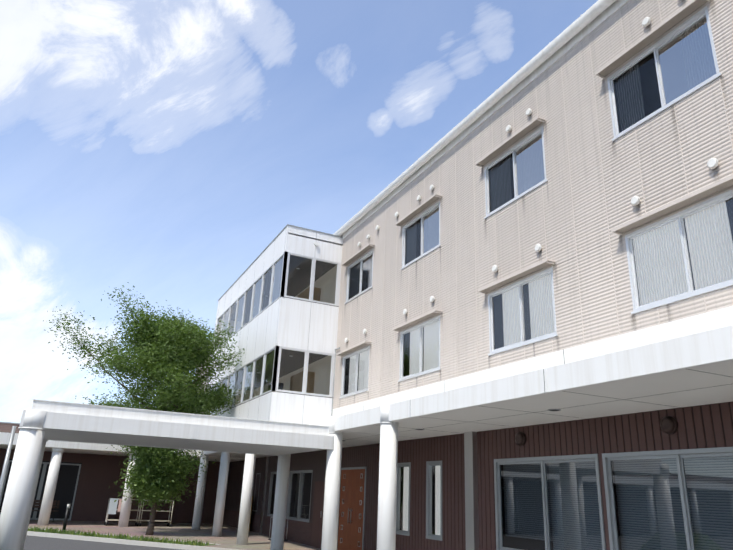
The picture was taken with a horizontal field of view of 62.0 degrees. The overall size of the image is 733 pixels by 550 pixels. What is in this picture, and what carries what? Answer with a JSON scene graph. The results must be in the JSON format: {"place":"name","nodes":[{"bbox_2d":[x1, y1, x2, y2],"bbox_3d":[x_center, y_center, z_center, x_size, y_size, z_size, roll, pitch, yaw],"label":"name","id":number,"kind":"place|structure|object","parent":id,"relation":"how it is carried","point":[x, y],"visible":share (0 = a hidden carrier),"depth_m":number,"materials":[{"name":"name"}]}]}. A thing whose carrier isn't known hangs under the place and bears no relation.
{"place":"outdoors","nodes":[
{"label":"outdoors","id":0,"kind":"place"},
{"bbox_2d":[23,535,181,549],"bbox_3d":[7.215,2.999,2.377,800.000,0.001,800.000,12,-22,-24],"label":"asphalt ground","id":1,"kind":"structure","parent":0,"point":[39,543],"depth_m":18.08,"materials":[{"name":"grey asphalt"}]},
{"bbox_2d":[0,422,244,526],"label":"wing","id":2,"kind":"structure","parent":1,"relation":"on","point":[81,477],"depth_m":28.27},
{"bbox_2d":[0,399,333,549],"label":"porte cochere","id":3,"kind":"object","parent":1,"relation":"on","point":[42,422],"visible":1,"depth_m":12.65,"materials":[{"name":"white paint"}]},
{"bbox_2d":[195,0,732,549],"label":"building","id":4,"kind":"structure","parent":1,"relation":"on","point":[621,100],"depth_m":11.82,"materials":[{"name":"beige"}]},
{"bbox_2d":[208,224,342,423],"bbox_3d":[-4.306,3.323,25.355,2.170,7.220,10.640,12,-22,-24],"label":"white bay","id":5,"kind":"object","parent":4,"relation":"attached to","point":[283,331],"visible":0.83,"depth_m":21.82,"materials":[{"name":"metal"}]},
{"bbox_2d":[331,347,339,415],"bbox_3d":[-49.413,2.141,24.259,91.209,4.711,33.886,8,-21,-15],"label":"service pipe and wires","id":6,"kind":"object","parent":4,"relation":"attached to","point":[334,374],"visible":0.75,"depth_m":20.69,"materials":[{"name":"grey metal"}]},
{"bbox_2d":[345,17,718,342],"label":"exterior vent caps","id":7,"kind":"object","parent":4,"relation":"attached to","point":[712,163],"depth_m":12.32,"materials":[{"name":"white plastic"}]},
{"bbox_2d":[27,525,215,545],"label":"grass","id":8,"kind":"structure","parent":0,"point":[120,536],"depth_m":19.81,"materials":[{"name":"green plant"}]},
{"bbox_2d":[27,520,320,549],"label":"pavement and kerbs","id":9,"kind":"structure","parent":0,"point":[226,539],"depth_m":21.58,"materials":[{"name":"concrete"}]},
{"bbox_2d":[32,500,59,520],"bbox_3d":[-14.434,10.341,26.830,1.600,0.860,0.490,12,-22,-24],"label":"bench","id":10,"kind":"object","parent":9,"relation":"on","point":[56,502],"visible":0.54,"depth_m":27.11,"materials":[{"name":"brown wood"}]},
{"bbox_2d":[62,503,70,531],"bbox_3d":[-10.541,8.513,21.437,0.180,0.960,0.180,12,-22,-24],"label":"bollard light","id":11,"kind":"object","parent":9,"relation":"on","point":[66,517],"visible":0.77,"depth_m":21.41,"materials":[{"name":"black metal"}]},
{"bbox_2d":[104,498,141,525],"bbox_3d":[-10.403,10.147,26.124,1.320,1.070,0.670,12,-22,-24],"label":"bench","id":12,"kind":"object","parent":9,"relation":"on","point":[112,506],"visible":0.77,"depth_m":25.80,"materials":[{"name":"beige paint"}]},
{"bbox_2d":[43,285,244,534],"bbox_3d":[-7.810,5.252,23.641,8.732,8.831,6.249,28,-32,-50],"label":"zelkova tree","id":13,"kind":"object","parent":9,"relation":"on","point":[163,348],"visible":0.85,"depth_m":22.35,"materials":[{"name":"green plant"}]},
{"bbox_2d":[138,499,173,526],"bbox_3d":[-9.191,10.396,26.663,1.320,1.066,0.670,12,-22,-24],"label":"linen cart","id":14,"kind":"object","parent":9,"relation":"on","point":[168,521],"visible":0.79,"depth_m":26.58,"materials":[{"name":"beige paint"}]},
{"bbox_2d":[268,517,287,540],"bbox_3d":[-3.108,8.878,21.647,0.510,1.001,0.610,12,-22,-24],"label":"umbrella rack","id":15,"kind":"object","parent":9,"relation":"on","point":[286,534],"visible":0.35,"depth_m":21.53,"materials":[{"name":"black metal"}]},
{"bbox_2d":[192,325,732,549],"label":"canopy","id":16,"kind":"object","parent":9,"relation":"on","point":[695,369],"visible":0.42,"depth_m":9.78,"materials":[{"name":"white paint"}]},
{"bbox_2d":[0,0,597,422],"label":"sky","id":17,"kind":"structure","parent":0,"point":[158,148],"materials":[{"name":"blue"}]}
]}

